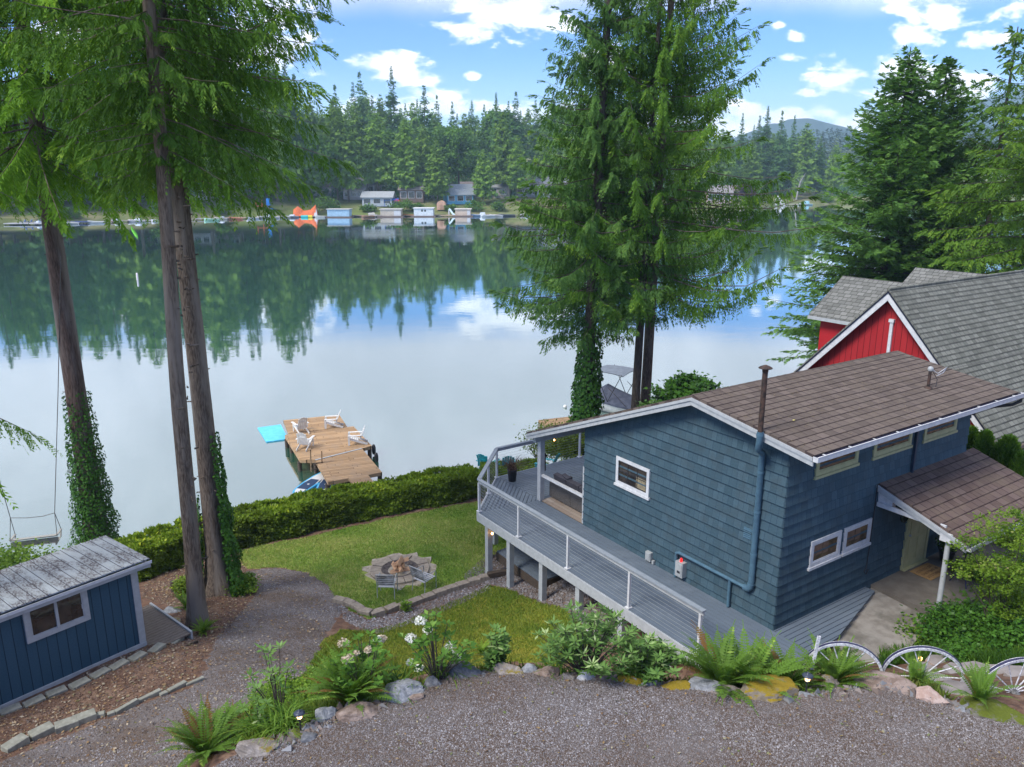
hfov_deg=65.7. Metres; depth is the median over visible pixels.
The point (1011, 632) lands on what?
leafy shrub
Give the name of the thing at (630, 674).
daylily
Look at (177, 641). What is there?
edging block
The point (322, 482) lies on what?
paddleboard
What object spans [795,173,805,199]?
dead tree
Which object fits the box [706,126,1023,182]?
forest
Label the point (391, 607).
edging block
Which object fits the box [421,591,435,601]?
edging block
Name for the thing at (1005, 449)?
arborvitae
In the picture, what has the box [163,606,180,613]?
rock
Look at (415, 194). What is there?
lake house
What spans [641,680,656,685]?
rock
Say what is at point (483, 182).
cedar tree
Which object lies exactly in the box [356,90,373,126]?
cedar tree
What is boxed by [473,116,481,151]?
cedar tree
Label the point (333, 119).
cedar tree
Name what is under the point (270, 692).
groundcover shrub
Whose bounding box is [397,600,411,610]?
edging block
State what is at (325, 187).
lake house
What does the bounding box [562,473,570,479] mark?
throw pillow
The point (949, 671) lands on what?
stepping stone
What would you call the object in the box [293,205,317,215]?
beach tent
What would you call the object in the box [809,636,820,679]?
stake
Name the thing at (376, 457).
fender
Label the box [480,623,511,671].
laurel sapling
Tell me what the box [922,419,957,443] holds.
window
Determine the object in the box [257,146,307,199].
deciduous tree
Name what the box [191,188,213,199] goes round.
lake house
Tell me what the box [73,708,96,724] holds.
edging block
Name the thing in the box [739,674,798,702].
rock
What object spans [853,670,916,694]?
rock
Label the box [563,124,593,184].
cedar tree
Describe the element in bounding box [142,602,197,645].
ramp
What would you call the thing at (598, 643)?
rhododendron
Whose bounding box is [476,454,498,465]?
adirondack chair
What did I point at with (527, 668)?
rock
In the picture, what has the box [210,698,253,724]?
fern
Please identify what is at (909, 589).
porch slab
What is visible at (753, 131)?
fir tree
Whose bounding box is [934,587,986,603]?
fern
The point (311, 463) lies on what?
dock ladder
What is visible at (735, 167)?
cedar tree
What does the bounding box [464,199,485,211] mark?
shore bush
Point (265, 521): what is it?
hedge
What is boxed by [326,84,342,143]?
fir tree
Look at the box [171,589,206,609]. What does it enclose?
fern
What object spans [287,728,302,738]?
rock
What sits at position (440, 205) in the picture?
boat shed
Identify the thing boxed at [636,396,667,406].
laurel shrub
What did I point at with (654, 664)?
rhododendron
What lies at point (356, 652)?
hydrangea
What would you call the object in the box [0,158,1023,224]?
shore hill
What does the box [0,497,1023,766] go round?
ground
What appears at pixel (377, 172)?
cedar tree
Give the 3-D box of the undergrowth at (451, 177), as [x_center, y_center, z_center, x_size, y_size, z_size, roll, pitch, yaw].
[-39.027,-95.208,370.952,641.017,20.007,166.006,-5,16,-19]
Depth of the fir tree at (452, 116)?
408.74 m
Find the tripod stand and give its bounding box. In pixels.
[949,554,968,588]
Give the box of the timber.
[487,568,506,577]
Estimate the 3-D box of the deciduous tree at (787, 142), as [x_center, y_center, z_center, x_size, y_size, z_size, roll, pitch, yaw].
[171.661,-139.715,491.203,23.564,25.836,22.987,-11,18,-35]
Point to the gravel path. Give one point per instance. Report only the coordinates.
(107, 728)
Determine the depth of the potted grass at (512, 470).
27.91 m
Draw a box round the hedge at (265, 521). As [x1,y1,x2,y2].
[114,457,548,581]
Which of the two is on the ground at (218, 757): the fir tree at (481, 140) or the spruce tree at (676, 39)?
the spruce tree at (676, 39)
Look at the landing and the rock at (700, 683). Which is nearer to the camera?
the rock at (700, 683)
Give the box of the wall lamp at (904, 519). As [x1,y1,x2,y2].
[901,515,907,522]
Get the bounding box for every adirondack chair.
[291,417,309,433]
[295,433,314,451]
[324,409,343,428]
[348,425,367,445]
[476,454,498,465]
[498,456,514,465]
[534,453,559,466]
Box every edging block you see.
[0,702,21,715]
[0,733,29,752]
[22,694,45,707]
[28,721,54,740]
[45,685,67,698]
[54,715,78,733]
[68,676,90,689]
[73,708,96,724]
[89,666,110,678]
[96,710,105,718]
[107,710,114,716]
[108,658,129,670]
[114,698,138,714]
[127,650,147,661]
[138,688,161,702]
[147,642,165,652]
[159,690,167,696]
[167,680,186,692]
[170,638,183,643]
[186,676,204,685]
[332,595,346,604]
[343,597,356,606]
[350,602,364,611]
[357,607,372,615]
[371,607,384,616]
[383,602,398,613]
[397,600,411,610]
[408,596,423,605]
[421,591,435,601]
[432,587,446,597]
[444,583,457,593]
[455,579,469,589]
[467,576,480,585]
[478,573,491,582]
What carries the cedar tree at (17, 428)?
on the ground at (218, 757)
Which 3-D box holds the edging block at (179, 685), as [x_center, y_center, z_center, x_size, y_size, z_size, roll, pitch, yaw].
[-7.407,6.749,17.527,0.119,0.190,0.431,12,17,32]
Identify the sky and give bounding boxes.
[0,0,1023,140]
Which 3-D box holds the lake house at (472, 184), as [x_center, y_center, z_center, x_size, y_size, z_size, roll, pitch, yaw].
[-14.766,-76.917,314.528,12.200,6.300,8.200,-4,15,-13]
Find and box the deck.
[476,432,874,667]
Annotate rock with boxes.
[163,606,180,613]
[235,736,276,757]
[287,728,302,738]
[300,731,317,742]
[315,706,335,722]
[335,701,377,722]
[379,678,423,702]
[409,693,423,700]
[424,675,440,687]
[447,661,481,678]
[493,662,523,674]
[521,663,537,672]
[532,666,559,676]
[562,672,575,679]
[576,670,594,680]
[595,669,616,680]
[617,674,642,685]
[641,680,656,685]
[661,680,690,689]
[688,676,720,691]
[720,684,739,692]
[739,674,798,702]
[798,691,814,696]
[805,674,841,690]
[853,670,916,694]
[916,685,948,703]
[955,706,964,711]
[959,695,1019,722]
[1010,713,1023,725]
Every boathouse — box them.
[325,208,354,217]
[377,208,404,216]
[411,207,435,216]
[453,208,472,216]
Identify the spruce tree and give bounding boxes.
[487,0,709,459]
[501,0,833,401]
[601,1,709,407]
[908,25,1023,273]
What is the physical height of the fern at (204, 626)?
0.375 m
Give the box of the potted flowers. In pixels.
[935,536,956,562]
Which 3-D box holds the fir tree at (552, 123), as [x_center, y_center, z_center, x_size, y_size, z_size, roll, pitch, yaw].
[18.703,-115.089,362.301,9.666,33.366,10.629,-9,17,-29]
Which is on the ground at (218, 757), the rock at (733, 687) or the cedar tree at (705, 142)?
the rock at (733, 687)
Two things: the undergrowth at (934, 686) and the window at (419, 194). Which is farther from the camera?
the window at (419, 194)
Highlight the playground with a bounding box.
[255,198,271,208]
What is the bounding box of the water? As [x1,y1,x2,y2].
[0,204,1023,562]
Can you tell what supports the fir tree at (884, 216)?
on the ground at (218, 757)
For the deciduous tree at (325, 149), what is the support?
on the shore hill at (287, 208)
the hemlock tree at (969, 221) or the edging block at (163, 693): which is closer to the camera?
the edging block at (163, 693)
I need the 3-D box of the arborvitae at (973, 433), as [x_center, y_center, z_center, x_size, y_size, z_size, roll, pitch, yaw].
[14.394,3.035,25.236,1.280,3.647,1.263,6,16,21]
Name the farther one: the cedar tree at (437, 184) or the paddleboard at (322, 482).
the cedar tree at (437, 184)
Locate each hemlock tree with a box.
[0,0,229,546]
[934,147,1021,267]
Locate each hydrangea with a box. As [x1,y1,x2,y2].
[329,629,402,695]
[373,609,476,679]
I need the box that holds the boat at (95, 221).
[87,220,104,222]
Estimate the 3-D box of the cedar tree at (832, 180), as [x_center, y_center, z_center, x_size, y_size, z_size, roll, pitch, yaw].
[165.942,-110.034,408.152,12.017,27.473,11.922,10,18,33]
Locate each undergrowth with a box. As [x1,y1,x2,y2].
[69,164,1023,202]
[225,657,411,742]
[303,656,956,725]
[877,632,1023,667]
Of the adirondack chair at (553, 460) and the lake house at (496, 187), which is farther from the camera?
the lake house at (496, 187)
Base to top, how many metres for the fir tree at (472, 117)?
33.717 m
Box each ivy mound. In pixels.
[895,612,940,644]
[899,590,1020,646]
[936,633,987,662]
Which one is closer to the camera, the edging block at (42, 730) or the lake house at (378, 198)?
the edging block at (42, 730)
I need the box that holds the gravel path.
[0,568,340,766]
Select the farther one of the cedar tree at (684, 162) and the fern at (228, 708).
the cedar tree at (684, 162)
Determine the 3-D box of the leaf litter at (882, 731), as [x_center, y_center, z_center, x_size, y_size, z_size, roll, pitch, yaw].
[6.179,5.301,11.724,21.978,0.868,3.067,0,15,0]
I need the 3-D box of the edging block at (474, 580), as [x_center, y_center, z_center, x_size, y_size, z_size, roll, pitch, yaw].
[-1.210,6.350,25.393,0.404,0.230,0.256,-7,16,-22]
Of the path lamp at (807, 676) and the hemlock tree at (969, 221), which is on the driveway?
the path lamp at (807, 676)
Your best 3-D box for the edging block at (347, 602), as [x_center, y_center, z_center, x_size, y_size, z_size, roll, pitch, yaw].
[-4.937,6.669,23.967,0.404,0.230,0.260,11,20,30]
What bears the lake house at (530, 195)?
on the shore hill at (287, 208)
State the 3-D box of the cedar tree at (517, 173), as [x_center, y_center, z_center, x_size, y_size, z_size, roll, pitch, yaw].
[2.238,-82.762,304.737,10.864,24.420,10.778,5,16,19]
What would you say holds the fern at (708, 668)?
on the ground at (218, 757)
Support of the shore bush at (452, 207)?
on the shore hill at (287, 208)
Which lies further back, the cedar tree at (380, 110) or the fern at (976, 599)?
the cedar tree at (380, 110)
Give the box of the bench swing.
[0,255,61,549]
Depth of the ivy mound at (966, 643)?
17.18 m
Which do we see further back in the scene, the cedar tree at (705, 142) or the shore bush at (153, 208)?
the cedar tree at (705, 142)
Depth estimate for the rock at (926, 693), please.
12.43 m
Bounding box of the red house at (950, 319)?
[794,267,1023,450]
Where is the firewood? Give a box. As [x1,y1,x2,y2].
[390,555,409,573]
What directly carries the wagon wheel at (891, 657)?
on the ground at (218, 757)
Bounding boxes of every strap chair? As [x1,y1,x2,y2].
[375,572,397,599]
[409,565,436,592]
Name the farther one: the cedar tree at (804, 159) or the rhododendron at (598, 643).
the cedar tree at (804, 159)
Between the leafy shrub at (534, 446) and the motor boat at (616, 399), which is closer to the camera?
the leafy shrub at (534, 446)
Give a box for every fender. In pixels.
[372,444,375,454]
[374,453,377,461]
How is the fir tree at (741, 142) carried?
on the shore hill at (287, 208)
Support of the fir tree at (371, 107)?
on the shore hill at (287, 208)
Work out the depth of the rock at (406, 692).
12.58 m
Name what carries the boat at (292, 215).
on the water
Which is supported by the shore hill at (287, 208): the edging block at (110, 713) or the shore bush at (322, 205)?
the shore bush at (322, 205)
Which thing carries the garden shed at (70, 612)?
on the ground at (218, 757)
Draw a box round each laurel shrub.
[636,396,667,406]
[644,370,727,401]
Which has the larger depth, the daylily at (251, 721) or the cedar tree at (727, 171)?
the cedar tree at (727, 171)
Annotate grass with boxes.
[493,454,535,481]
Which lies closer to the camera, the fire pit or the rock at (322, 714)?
the rock at (322, 714)
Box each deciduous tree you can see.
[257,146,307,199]
[282,130,341,202]
[379,129,400,190]
[429,123,463,178]
[438,123,479,183]
[477,107,526,157]
[729,142,747,163]
[779,137,799,155]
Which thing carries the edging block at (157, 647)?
on the ground at (218, 757)
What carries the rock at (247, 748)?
on the ground at (218, 757)
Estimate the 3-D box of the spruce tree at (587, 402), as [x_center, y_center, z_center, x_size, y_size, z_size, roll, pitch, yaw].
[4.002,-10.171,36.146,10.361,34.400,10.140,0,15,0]
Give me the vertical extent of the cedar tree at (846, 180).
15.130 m
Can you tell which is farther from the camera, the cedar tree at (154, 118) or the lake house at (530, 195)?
the lake house at (530, 195)
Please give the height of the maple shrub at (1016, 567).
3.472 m
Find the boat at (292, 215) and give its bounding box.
[285,214,298,217]
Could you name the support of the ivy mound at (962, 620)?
on the ground at (218, 757)
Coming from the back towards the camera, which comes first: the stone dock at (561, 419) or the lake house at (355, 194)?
the lake house at (355, 194)
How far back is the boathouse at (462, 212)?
281.75 m
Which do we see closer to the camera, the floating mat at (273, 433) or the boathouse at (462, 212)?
the floating mat at (273, 433)
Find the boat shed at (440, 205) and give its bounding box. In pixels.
[437,200,445,209]
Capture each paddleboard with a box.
[292,472,323,493]
[316,478,334,489]
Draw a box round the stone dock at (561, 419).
[538,417,569,428]
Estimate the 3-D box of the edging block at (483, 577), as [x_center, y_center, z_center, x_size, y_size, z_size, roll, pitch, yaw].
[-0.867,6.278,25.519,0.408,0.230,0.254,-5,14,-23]
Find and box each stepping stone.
[906,662,936,671]
[925,655,949,664]
[925,670,951,680]
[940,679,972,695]
[942,662,959,673]
[961,661,984,670]
[985,664,1004,673]
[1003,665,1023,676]
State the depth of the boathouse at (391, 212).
278.41 m
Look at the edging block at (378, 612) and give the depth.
23.36 m
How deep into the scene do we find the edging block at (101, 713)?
16.44 m
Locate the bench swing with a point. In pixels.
(51, 539)
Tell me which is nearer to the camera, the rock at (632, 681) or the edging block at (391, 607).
the rock at (632, 681)
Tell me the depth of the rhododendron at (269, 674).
12.65 m
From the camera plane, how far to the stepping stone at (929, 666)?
16.61 m
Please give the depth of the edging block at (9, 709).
17.21 m
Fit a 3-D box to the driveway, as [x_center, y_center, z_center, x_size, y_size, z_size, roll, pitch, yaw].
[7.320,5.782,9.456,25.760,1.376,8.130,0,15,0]
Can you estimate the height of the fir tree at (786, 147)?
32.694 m
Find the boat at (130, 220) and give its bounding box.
[128,218,144,221]
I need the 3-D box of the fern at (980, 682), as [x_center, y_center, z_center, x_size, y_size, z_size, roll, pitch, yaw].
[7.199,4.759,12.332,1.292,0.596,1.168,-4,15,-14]
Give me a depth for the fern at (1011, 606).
19.92 m
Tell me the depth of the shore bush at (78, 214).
246.21 m
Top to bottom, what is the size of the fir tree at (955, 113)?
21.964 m
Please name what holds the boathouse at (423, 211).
on the water
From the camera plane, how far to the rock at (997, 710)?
12.14 m
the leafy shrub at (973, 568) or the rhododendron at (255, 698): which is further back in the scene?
the leafy shrub at (973, 568)
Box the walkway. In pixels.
[828,588,926,661]
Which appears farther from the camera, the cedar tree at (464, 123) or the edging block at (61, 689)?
the cedar tree at (464, 123)
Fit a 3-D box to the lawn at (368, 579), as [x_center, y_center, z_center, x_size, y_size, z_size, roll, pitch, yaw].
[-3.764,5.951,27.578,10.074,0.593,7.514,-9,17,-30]
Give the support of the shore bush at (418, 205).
on the shore hill at (287, 208)
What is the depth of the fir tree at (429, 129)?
318.41 m
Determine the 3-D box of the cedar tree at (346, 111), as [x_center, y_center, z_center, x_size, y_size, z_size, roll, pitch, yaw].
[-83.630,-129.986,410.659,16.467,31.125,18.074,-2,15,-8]
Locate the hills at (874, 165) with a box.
[825,146,1021,174]
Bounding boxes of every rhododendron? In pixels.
[236,689,275,723]
[240,640,295,714]
[532,598,642,681]
[610,629,686,685]
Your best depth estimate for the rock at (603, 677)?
12.85 m
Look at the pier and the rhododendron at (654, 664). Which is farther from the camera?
the pier
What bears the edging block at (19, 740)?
on the ground at (218, 757)
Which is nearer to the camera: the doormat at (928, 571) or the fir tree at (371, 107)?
the doormat at (928, 571)
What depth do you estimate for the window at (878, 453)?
20.08 m
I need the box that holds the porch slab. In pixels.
[871,542,1021,614]
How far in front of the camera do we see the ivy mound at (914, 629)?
19.02 m
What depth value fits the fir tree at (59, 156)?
251.78 m
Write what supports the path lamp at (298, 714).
on the ground at (218, 757)
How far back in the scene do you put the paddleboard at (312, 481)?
38.06 m
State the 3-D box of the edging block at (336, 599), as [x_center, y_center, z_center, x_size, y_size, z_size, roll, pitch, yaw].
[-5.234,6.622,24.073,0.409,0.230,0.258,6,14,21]
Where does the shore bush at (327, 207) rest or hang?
on the shore hill at (287, 208)
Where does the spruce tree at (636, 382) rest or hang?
on the ground at (218, 757)
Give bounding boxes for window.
[22,584,90,643]
[401,192,405,197]
[409,192,413,197]
[417,192,421,197]
[449,196,454,200]
[614,456,650,500]
[807,530,841,570]
[813,450,859,479]
[840,518,871,556]
[872,433,912,460]
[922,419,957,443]
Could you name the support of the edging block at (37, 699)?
on the ground at (218, 757)
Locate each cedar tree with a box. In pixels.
[0,0,312,630]
[0,0,363,597]
[0,132,62,509]
[105,76,155,206]
[184,108,238,203]
[247,55,305,201]
[300,96,319,136]
[312,109,325,165]
[318,99,354,199]
[323,104,341,116]
[327,114,367,200]
[341,101,353,119]
[345,101,367,177]
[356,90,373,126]
[361,108,392,190]
[371,94,391,129]
[384,118,425,188]
[392,108,404,131]
[402,102,422,144]
[413,124,433,183]
[420,140,452,201]
[426,108,441,144]
[457,113,479,165]
[471,149,495,203]
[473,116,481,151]
[489,111,513,185]
[504,135,529,199]
[520,118,529,158]
[522,108,533,145]
[528,113,542,157]
[530,126,555,181]
[551,99,576,163]
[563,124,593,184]
[672,128,693,179]
[688,144,709,192]
[703,139,712,172]
[708,129,735,184]
[721,130,739,177]
[737,141,763,189]
[766,133,784,178]
[787,123,822,195]
[791,166,805,193]
[822,143,844,196]
[842,168,854,187]
[911,27,1023,273]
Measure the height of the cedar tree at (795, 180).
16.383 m
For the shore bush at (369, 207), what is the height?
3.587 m
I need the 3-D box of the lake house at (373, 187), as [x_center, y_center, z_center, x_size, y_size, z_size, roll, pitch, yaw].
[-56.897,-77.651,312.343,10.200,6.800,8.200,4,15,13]
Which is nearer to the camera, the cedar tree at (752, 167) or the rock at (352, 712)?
the rock at (352, 712)
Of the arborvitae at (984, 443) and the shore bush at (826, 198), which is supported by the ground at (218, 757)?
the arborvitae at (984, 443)
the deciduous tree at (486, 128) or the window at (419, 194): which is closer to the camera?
the window at (419, 194)
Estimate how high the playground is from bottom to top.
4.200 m
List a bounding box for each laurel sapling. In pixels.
[400,599,411,612]
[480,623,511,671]
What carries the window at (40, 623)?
in the garden shed at (70, 612)
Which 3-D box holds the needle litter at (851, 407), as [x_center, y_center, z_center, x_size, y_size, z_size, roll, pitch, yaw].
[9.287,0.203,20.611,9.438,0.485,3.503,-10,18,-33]
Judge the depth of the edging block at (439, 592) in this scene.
24.80 m
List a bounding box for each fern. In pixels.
[152,693,267,766]
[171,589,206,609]
[188,615,218,636]
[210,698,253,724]
[285,643,400,715]
[469,639,490,653]
[658,619,787,715]
[686,619,817,704]
[735,631,832,697]
[790,628,886,697]
[905,644,958,688]
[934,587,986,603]
[941,657,1019,708]
[978,578,1023,613]
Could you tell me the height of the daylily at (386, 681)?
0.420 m
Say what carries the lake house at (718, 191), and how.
on the shore hill at (287, 208)
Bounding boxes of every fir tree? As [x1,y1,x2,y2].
[14,77,63,212]
[45,104,79,200]
[73,110,121,208]
[218,97,256,199]
[280,59,298,189]
[289,73,322,197]
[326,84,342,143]
[348,82,356,110]
[350,72,373,138]
[366,95,383,144]
[383,66,403,135]
[413,85,439,150]
[432,96,442,127]
[447,101,456,127]
[469,100,478,144]
[475,104,490,165]
[487,92,500,175]
[508,91,528,162]
[519,110,527,163]
[526,100,541,164]
[549,94,557,164]
[731,113,747,183]
[749,126,756,147]
[750,115,761,174]
[757,105,774,189]
[761,45,994,365]
[763,111,791,192]
[780,115,799,192]
[783,129,788,181]
[798,56,997,350]
[808,136,827,193]
[814,142,827,191]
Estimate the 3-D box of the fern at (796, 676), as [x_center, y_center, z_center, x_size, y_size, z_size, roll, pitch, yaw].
[4.540,4.807,13.236,1.890,0.880,1.932,0,15,0]
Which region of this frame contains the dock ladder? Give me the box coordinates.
[309,448,322,471]
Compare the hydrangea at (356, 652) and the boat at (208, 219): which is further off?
the boat at (208, 219)
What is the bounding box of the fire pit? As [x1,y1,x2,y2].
[362,552,436,589]
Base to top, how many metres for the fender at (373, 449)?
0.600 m
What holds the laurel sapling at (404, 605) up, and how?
on the gravel at (360, 622)
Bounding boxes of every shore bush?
[60,206,83,218]
[146,202,157,212]
[212,204,230,214]
[307,196,340,212]
[324,203,341,208]
[358,203,377,211]
[386,198,412,210]
[407,202,425,210]
[444,203,458,211]
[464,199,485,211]
[489,200,505,210]
[820,194,835,202]
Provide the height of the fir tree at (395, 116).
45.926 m
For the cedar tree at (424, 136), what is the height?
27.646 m
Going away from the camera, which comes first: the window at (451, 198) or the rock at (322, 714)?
the rock at (322, 714)
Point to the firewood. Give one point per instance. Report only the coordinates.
(399, 565)
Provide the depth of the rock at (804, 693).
12.55 m
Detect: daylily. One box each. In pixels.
[215,693,307,742]
[222,684,319,748]
[371,656,425,705]
[390,638,494,686]
[525,653,572,680]
[600,652,661,686]
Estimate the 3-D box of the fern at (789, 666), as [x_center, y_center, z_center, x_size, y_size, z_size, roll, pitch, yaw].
[3.866,4.683,13.138,2.364,1.019,2.438,4,15,13]
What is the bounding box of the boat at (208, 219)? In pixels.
[204,218,219,220]
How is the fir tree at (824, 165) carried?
on the shore hill at (287, 208)
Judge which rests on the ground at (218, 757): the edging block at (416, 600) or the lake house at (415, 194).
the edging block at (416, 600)
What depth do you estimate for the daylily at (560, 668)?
13.24 m
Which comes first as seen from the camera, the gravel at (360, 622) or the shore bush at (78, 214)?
the gravel at (360, 622)
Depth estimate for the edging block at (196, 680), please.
17.75 m
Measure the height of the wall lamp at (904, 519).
0.340 m
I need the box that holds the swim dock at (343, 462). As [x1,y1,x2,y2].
[283,415,381,489]
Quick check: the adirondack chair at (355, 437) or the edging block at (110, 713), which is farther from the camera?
the adirondack chair at (355, 437)
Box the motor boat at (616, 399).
[593,364,632,412]
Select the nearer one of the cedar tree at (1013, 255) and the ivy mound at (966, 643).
the ivy mound at (966, 643)
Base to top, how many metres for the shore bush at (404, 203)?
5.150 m
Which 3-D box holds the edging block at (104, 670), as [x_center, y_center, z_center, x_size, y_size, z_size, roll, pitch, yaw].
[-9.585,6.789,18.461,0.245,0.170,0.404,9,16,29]
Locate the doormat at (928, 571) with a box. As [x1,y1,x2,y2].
[910,562,948,579]
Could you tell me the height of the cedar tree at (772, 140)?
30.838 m
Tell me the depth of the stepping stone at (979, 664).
15.82 m
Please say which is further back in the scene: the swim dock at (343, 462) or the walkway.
the swim dock at (343, 462)
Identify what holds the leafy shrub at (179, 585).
on the ground at (218, 757)
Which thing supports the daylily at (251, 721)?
on the ground at (218, 757)
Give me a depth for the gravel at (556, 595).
23.74 m
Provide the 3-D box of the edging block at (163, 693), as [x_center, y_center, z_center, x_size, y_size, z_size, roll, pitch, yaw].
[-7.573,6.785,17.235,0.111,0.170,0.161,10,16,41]
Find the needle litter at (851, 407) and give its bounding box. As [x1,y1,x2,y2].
[722,361,1016,451]
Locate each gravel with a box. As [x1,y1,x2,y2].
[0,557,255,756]
[332,581,490,633]
[464,551,617,642]
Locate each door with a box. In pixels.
[394,211,400,215]
[904,519,926,567]
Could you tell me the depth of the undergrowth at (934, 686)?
12.94 m
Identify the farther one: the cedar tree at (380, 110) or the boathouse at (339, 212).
the cedar tree at (380, 110)
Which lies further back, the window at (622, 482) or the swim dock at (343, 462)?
the swim dock at (343, 462)
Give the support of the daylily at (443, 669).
on the ground at (218, 757)
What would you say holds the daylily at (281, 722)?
on the ground at (218, 757)
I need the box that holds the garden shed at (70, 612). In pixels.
[0,535,151,708]
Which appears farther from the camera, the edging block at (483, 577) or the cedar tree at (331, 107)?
the cedar tree at (331, 107)
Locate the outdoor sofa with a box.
[549,472,582,512]
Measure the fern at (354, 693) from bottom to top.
0.875 m
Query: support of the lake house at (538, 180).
on the shore hill at (287, 208)
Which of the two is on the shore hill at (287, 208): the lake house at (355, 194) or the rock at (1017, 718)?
the lake house at (355, 194)
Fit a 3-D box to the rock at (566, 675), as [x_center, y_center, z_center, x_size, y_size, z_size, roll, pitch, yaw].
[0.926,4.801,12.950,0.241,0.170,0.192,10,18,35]
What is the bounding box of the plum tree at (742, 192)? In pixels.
[736,183,757,199]
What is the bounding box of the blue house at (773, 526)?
[526,351,1023,630]
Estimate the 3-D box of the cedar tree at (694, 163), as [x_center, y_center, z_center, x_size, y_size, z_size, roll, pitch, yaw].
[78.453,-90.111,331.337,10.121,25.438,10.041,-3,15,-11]
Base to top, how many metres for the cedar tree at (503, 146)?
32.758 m
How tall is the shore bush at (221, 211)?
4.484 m
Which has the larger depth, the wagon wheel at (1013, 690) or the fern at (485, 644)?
the fern at (485, 644)
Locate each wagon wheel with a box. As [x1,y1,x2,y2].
[803,641,882,679]
[882,645,964,682]
[986,657,1023,694]
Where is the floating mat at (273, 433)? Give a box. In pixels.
[258,424,285,442]
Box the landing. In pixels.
[496,546,562,588]
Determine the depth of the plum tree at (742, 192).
340.89 m
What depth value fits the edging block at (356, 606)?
23.65 m
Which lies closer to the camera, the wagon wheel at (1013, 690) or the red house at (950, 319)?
the wagon wheel at (1013, 690)
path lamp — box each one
[293,709,304,730]
[802,672,813,691]
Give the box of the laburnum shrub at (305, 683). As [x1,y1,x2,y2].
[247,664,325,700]
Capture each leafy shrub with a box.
[0,535,58,569]
[36,542,82,556]
[164,574,203,596]
[222,571,261,597]
[510,416,584,462]
[522,424,547,456]
[950,555,1007,583]
[969,601,1023,651]
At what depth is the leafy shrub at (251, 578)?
23.95 m
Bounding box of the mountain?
[734,89,1023,151]
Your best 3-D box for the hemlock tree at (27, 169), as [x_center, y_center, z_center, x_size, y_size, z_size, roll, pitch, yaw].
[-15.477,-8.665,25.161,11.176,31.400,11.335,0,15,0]
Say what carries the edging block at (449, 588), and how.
on the ground at (218, 757)
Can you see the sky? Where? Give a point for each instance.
(829, 55)
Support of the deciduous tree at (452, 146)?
on the shore hill at (287, 208)
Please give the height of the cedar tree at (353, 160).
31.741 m
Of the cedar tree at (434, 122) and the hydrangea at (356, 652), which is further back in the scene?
the cedar tree at (434, 122)
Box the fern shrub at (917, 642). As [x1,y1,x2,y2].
[892,627,921,645]
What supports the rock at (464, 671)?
on the ground at (218, 757)
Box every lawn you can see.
[241,503,505,618]
[291,586,587,679]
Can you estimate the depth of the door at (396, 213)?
278.48 m
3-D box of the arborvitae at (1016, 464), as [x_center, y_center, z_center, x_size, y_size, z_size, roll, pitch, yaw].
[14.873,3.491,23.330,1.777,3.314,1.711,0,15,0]
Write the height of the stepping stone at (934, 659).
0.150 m
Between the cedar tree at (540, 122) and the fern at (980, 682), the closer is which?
the fern at (980, 682)
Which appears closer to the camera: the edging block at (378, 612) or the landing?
the edging block at (378, 612)
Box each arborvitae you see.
[966,425,978,449]
[969,428,995,458]
[989,433,1023,542]
[995,450,1023,547]
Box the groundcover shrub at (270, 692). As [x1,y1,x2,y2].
[239,680,312,713]
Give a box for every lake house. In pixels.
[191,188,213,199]
[314,183,335,195]
[341,183,368,199]
[355,178,383,190]
[360,191,396,205]
[398,183,425,201]
[443,184,474,203]
[459,182,487,197]
[489,180,511,197]
[514,182,535,196]
[535,177,568,196]
[703,186,733,203]
[717,185,742,199]
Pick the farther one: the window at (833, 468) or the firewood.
the firewood
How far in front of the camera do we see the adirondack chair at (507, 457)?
33.90 m
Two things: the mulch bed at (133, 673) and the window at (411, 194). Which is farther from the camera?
the window at (411, 194)
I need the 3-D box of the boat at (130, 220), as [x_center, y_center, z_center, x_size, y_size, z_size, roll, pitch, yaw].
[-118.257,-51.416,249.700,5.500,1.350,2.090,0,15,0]
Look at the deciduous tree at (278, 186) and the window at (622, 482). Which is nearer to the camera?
the window at (622, 482)
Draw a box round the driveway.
[219,672,1023,766]
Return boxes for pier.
[3,222,41,224]
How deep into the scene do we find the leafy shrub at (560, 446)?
37.34 m
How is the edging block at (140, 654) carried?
on the ground at (218, 757)
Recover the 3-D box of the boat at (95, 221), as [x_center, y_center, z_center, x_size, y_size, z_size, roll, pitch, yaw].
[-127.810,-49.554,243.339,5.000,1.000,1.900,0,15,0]
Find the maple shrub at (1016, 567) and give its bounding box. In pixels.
[942,504,1023,624]
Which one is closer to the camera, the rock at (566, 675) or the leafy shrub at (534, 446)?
the rock at (566, 675)
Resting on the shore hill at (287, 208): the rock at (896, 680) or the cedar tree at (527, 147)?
the cedar tree at (527, 147)
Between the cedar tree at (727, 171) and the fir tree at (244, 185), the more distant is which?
the cedar tree at (727, 171)

